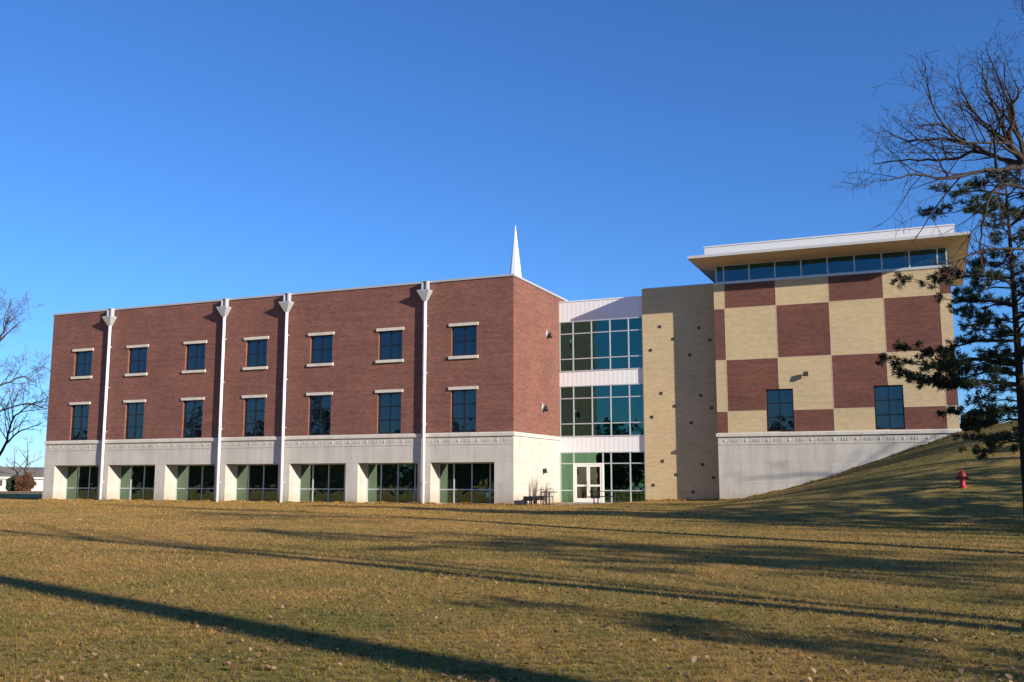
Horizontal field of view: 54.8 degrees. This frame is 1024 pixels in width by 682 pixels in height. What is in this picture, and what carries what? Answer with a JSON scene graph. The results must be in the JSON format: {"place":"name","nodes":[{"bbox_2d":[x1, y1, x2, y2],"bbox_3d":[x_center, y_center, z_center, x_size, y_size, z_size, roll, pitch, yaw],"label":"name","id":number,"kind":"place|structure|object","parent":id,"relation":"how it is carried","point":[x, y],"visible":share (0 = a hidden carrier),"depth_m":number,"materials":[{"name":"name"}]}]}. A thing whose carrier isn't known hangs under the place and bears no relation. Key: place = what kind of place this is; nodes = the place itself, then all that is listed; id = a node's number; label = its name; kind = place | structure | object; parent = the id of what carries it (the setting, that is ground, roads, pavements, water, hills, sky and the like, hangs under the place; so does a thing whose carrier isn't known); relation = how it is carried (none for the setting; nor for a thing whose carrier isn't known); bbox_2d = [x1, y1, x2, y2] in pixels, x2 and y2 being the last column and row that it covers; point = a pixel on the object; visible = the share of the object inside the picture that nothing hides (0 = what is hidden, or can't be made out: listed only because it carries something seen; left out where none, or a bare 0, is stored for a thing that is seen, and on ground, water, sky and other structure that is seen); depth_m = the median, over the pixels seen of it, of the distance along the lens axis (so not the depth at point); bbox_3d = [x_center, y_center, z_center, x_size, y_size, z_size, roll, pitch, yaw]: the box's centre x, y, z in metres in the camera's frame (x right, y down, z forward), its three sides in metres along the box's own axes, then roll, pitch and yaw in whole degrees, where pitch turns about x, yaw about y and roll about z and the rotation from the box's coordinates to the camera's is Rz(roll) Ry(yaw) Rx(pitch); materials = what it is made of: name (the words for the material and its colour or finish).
{"place":"outdoors","nodes":[
{"label":"outdoors","id":0,"kind":"place"},
{"bbox_2d":[0,420,1023,681],"bbox_3d":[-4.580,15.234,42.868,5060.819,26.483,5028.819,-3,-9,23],"label":"lawn","id":1,"kind":"structure","parent":0,"point":[914,493],"depth_m":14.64,"materials":[{"name":"plant"}]},
{"bbox_2d":[0,467,20,490],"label":"house","id":2,"kind":"structure","parent":1,"relation":"on","point":[6,473],"depth_m":174.29,"materials":[{"name":"white"}]},
{"bbox_2d":[5,474,18,490],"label":"evergreen bush","id":3,"kind":"object","parent":1,"relation":"on","point":[10,482],"visible":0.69,"depth_m":159.35,"materials":[{"name":"green plant"}]},
{"bbox_2d":[5,447,29,466],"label":"bare tree","id":4,"kind":"object","parent":1,"relation":"on","point":[14,460],"visible":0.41,"depth_m":205.74,"materials":[{"name":"grey plant"}]},
{"bbox_2d":[0,288,50,455],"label":"bare tree","id":5,"kind":"object","parent":1,"relation":"on","point":[35,403],"visible":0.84,"depth_m":86.44,"materials":[{"name":"brown plant"}]},
{"bbox_2d":[14,472,36,490],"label":"dry bush","id":6,"kind":"object","parent":1,"relation":"on","point":[26,481],"visible":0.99,"depth_m":158.43,"materials":[{"name":"brown plant"}]},
{"bbox_2d":[11,438,41,473],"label":"bare tree","id":7,"kind":"object","parent":1,"relation":"on","point":[25,469],"visible":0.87,"depth_m":172.47,"materials":[{"name":"grey plant"}]},
{"bbox_2d":[21,470,43,490],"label":"house","id":8,"kind":"structure","parent":1,"relation":"on","point":[38,478],"depth_m":180.80,"materials":[{"name":"white"}]},
{"bbox_2d":[36,480,42,490],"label":"door","id":9,"kind":"structure","parent":8,"relation":"in","point":[39,483],"depth_m":180.59,"materials":[{"name":"white"}]},
{"bbox_2d":[21,467,43,469],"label":"roof","id":10,"kind":"structure","parent":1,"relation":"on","point":[36,468],"depth_m":225.61,"materials":[{"name":"white"}]},
{"bbox_2d":[42,224,969,504],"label":"college building","id":11,"kind":"structure","parent":1,"relation":"on","point":[434,390],"depth_m":59.42,"materials":[{"name":"red brick"}]},
{"bbox_2d":[69,402,90,439],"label":"window","id":12,"kind":"structure","parent":11,"relation":"in","point":[80,413],"depth_m":68.35,"materials":[{"name":"blue glass"}]},
{"bbox_2d":[70,348,93,378],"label":"window","id":13,"kind":"structure","parent":11,"relation":"in","point":[83,359],"depth_m":68.86,"materials":[{"name":"blue glass"}]},
{"bbox_2d":[65,465,98,499],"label":"storefront window","id":14,"kind":"structure","parent":11,"relation":"in","point":[81,481],"depth_m":68.81,"materials":[{"name":"glass"}]},
{"bbox_2d":[123,399,145,438],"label":"window","id":15,"kind":"structure","parent":11,"relation":"in","point":[135,411],"depth_m":66.45,"materials":[{"name":"blue glass"}]},
{"bbox_2d":[118,465,154,499],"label":"storefront window","id":16,"kind":"structure","parent":11,"relation":"in","point":[135,481],"depth_m":66.93,"materials":[{"name":"glass"}]},
{"bbox_2d":[125,344,148,375],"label":"window","id":17,"kind":"structure","parent":11,"relation":"in","point":[138,356],"depth_m":66.97,"materials":[{"name":"blue glass"}]},
{"bbox_2d":[181,397,204,437],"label":"window","id":18,"kind":"structure","parent":11,"relation":"in","point":[192,427],"depth_m":64.55,"materials":[{"name":"blue glass"}]},
{"bbox_2d":[182,340,206,372],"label":"window","id":19,"kind":"structure","parent":11,"relation":"in","point":[195,361],"depth_m":65.07,"materials":[{"name":"blue glass"}]},
{"bbox_2d":[175,465,214,500],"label":"storefront window","id":20,"kind":"structure","parent":11,"relation":"in","point":[193,482],"depth_m":65.02,"materials":[{"name":"glass"}]},
{"bbox_2d":[242,394,266,436],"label":"window","id":21,"kind":"structure","parent":11,"relation":"in","point":[254,404],"depth_m":62.69,"materials":[{"name":"blue glass"}]},
{"bbox_2d":[243,336,268,369],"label":"window","id":22,"kind":"structure","parent":11,"relation":"in","point":[256,348],"depth_m":63.19,"materials":[{"name":"blue glass"}]},
{"bbox_2d":[235,464,277,501],"bbox_3d":[-15.944,9.110,62.955,4.050,2.485,0.110,-3,-9,23],"label":"storefront window","id":23,"kind":"structure","parent":11,"relation":"in","point":[254,482],"depth_m":63.12,"materials":[{"name":"clear glass"}]},
{"bbox_2d":[306,392,332,434],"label":"window","id":24,"kind":"structure","parent":11,"relation":"in","point":[320,406],"depth_m":60.79,"materials":[{"name":"blue glass"}]},
{"bbox_2d":[307,332,333,366],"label":"window","id":25,"kind":"structure","parent":11,"relation":"in","point":[321,347],"depth_m":61.31,"materials":[{"name":"blue glass"}]},
{"bbox_2d":[299,464,345,502],"bbox_3d":[-11.438,8.845,61.074,4.050,2.485,0.110,-3,-9,23],"label":"storefront window","id":26,"kind":"structure","parent":11,"relation":"in","point":[317,482],"depth_m":61.20,"materials":[{"name":"glass"}]},
{"bbox_2d":[375,389,402,433],"bbox_3d":[-7.298,4.205,58.791,1.880,2.615,0.284,-3,-9,23],"label":"window","id":27,"kind":"structure","parent":11,"relation":"in","point":[389,406],"depth_m":58.89,"materials":[{"name":"blue glass"}]},
{"bbox_2d":[375,327,403,362],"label":"window","id":28,"kind":"structure","parent":11,"relation":"in","point":[390,340],"depth_m":59.42,"materials":[{"name":"blue glass"}]},
{"bbox_2d":[366,463,417,502],"bbox_3d":[-6.932,8.579,59.194,4.050,2.485,0.110,-3,-9,23],"label":"storefront window","id":29,"kind":"structure","parent":11,"relation":"in","point":[390,482],"depth_m":59.31,"materials":[{"name":"glass"}]},
{"bbox_2d":[448,386,477,431],"bbox_3d":[-2.784,3.939,56.905,1.880,2.615,0.280,-3,-9,23],"label":"window","id":30,"kind":"structure","parent":11,"relation":"in","point":[463,400],"depth_m":57.01,"materials":[{"name":"blue glass"}]},
{"bbox_2d":[448,322,478,358],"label":"window","id":31,"kind":"structure","parent":11,"relation":"in","point":[464,336],"depth_m":57.54,"materials":[{"name":"blue glass"}]},
{"bbox_2d":[438,462,493,503],"bbox_3d":[-2.426,8.314,57.313,4.050,2.485,0.110,-3,-9,23],"label":"storefront window","id":32,"kind":"structure","parent":11,"relation":"in","point":[458,482],"depth_m":57.40,"materials":[{"name":"glass"}]},
{"bbox_2d":[510,225,521,276],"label":"church steeple","id":33,"kind":"object","parent":11,"relation":"on","point":[515,268],"visible":0.13,"depth_m":99.36,"materials":[{"name":"white paint"}]},
{"bbox_2d":[542,403,548,411],"bbox_3d":[2.040,4.025,59.826,0.366,0.680,0.400,-3,-9,23],"label":"wall lamp","id":34,"kind":"object","parent":11,"relation":"attached to","point":[545,408],"visible":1,"depth_m":59.76,"materials":[{"name":"metal"}]},
{"bbox_2d":[546,331,552,337],"bbox_3d":[2.339,-0.420,61.170,0.366,0.680,0.400,-3,-9,23],"label":"wall lamp","id":35,"kind":"object","parent":11,"relation":"attached to","point":[549,335],"visible":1,"depth_m":61.10,"materials":[{"name":"metal"}]},
{"bbox_2d":[575,465,588,501],"bbox_3d":[4.335,8.854,61.338,0.855,2.300,0.133,-3,-9,23],"label":"glass door","id":36,"kind":"structure","parent":11,"relation":"in","point":[581,471],"depth_m":61.37,"materials":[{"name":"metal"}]},
{"bbox_2d":[588,465,601,501],"bbox_3d":[5.146,8.812,61.039,0.855,2.300,0.060,-3,-9,23],"label":"glass door","id":37,"kind":"structure","parent":11,"relation":"in","point":[594,471],"depth_m":61.04,"materials":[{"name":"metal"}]},
{"bbox_2d":[766,389,794,431],"bbox_3d":[15.318,3.951,56.332,1.520,2.410,0.060,-3,-9,23],"label":"window","id":38,"kind":"structure","parent":11,"relation":"in","point":[779,402],"depth_m":56.34,"materials":[{"name":"blue glass"}]},
{"bbox_2d":[715,247,947,282],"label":"clerestory window","id":39,"kind":"structure","parent":11,"relation":"in","point":[892,259],"depth_m":56.22,"materials":[{"name":"blue glass"}]},
{"bbox_2d":[874,385,904,428],"bbox_3d":[20.686,3.635,54.092,1.510,2.410,0.060,-3,-9,23],"label":"window","id":40,"kind":"structure","parent":11,"relation":"in","point":[888,399],"depth_m":54.10,"materials":[{"name":"blue glass"}]},
{"bbox_2d":[0,510,1023,681],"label":"fallen leaves","id":41,"kind":"object","parent":1,"relation":"on","point":[694,659],"visible":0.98,"depth_m":9.92,"materials":[{"name":"brown plant"}]},
{"bbox_2d":[523,496,544,504],"bbox_3d":[1.238,8.926,55.228,0.540,0.490,1.890,-3,-9,23],"label":"bench","id":42,"kind":"object","parent":1,"relation":"on","point":[529,498],"visible":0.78,"depth_m":54.48,"materials":[{"name":"black metal"}]},
{"bbox_2d":[531,479,539,503],"bbox_3d":[1.302,8.612,56.949,0.566,1.595,0.522,-3,-9,23],"label":"leafless shrub","id":43,"kind":"object","parent":1,"relation":"on","point":[534,491],"visible":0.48,"depth_m":56.90,"materials":[{"name":"brown plant"}]},
{"bbox_2d":[542,483,550,503],"bbox_3d":[2.018,9.004,58.639,0.476,1.292,0.669,8,-11,-44],"label":"leafless shrub","id":44,"kind":"object","parent":1,"relation":"on","point":[546,487],"visible":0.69,"depth_m":58.56,"materials":[{"name":"brown plant"}]},
{"bbox_2d":[543,492,555,504],"bbox_3d":[2.082,8.796,55.189,0.920,0.735,0.920,-3,-9,23],"label":"patio table","id":45,"kind":"object","parent":1,"relation":"on","point":[549,497],"visible":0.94,"depth_m":55.10,"materials":[{"name":"black metal"}]},
{"bbox_2d":[827,0,1023,308],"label":"bare tree","id":46,"kind":"object","parent":1,"relation":"on","point":[1006,138],"visible":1,"depth_m":20.53,"materials":[{"name":"brown plant"}]},
{"bbox_2d":[874,162,1023,512],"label":"conifer tree","id":47,"kind":"object","parent":1,"relation":"on","point":[950,365],"visible":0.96,"depth_m":30.49,"materials":[{"name":"green plant"}]},
{"bbox_2d":[956,469,968,488],"bbox_3d":[17.893,5.505,39.178,0.418,0.818,0.417,2,-8,-17],"label":"fire hydrant","id":48,"kind":"object","parent":1,"relation":"on","point":[961,476],"visible":0.98,"depth_m":39.10,"materials":[{"name":"red metal"}]},
{"bbox_2d":[959,408,999,431],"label":"evergreen bush","id":49,"kind":"object","parent":1,"relation":"on","point":[965,427],"visible":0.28,"depth_m":69.69,"materials":[{"name":"green plant"}]},
{"bbox_2d":[0,0,1023,466],"label":"sky","id":50,"kind":"structure","parent":0,"point":[153,152],"materials":[{"name":"blue"}]},
{"bbox_2d":[558,502,601,504],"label":"patio","id":51,"kind":"structure","parent":0,"point":[579,503],"depth_m":58.04,"materials":[{"name":"concrete"}]},
{"bbox_2d":[587,491,624,503],"bbox_3d":[5.371,8.932,56.290,1.800,0.729,1.640,-3,-8,19],"label":"picnic table","id":52,"kind":"object","parent":51,"relation":"on","point":[615,496],"visible":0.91,"depth_m":55.93,"materials":[{"name":"black metal"}]}
]}

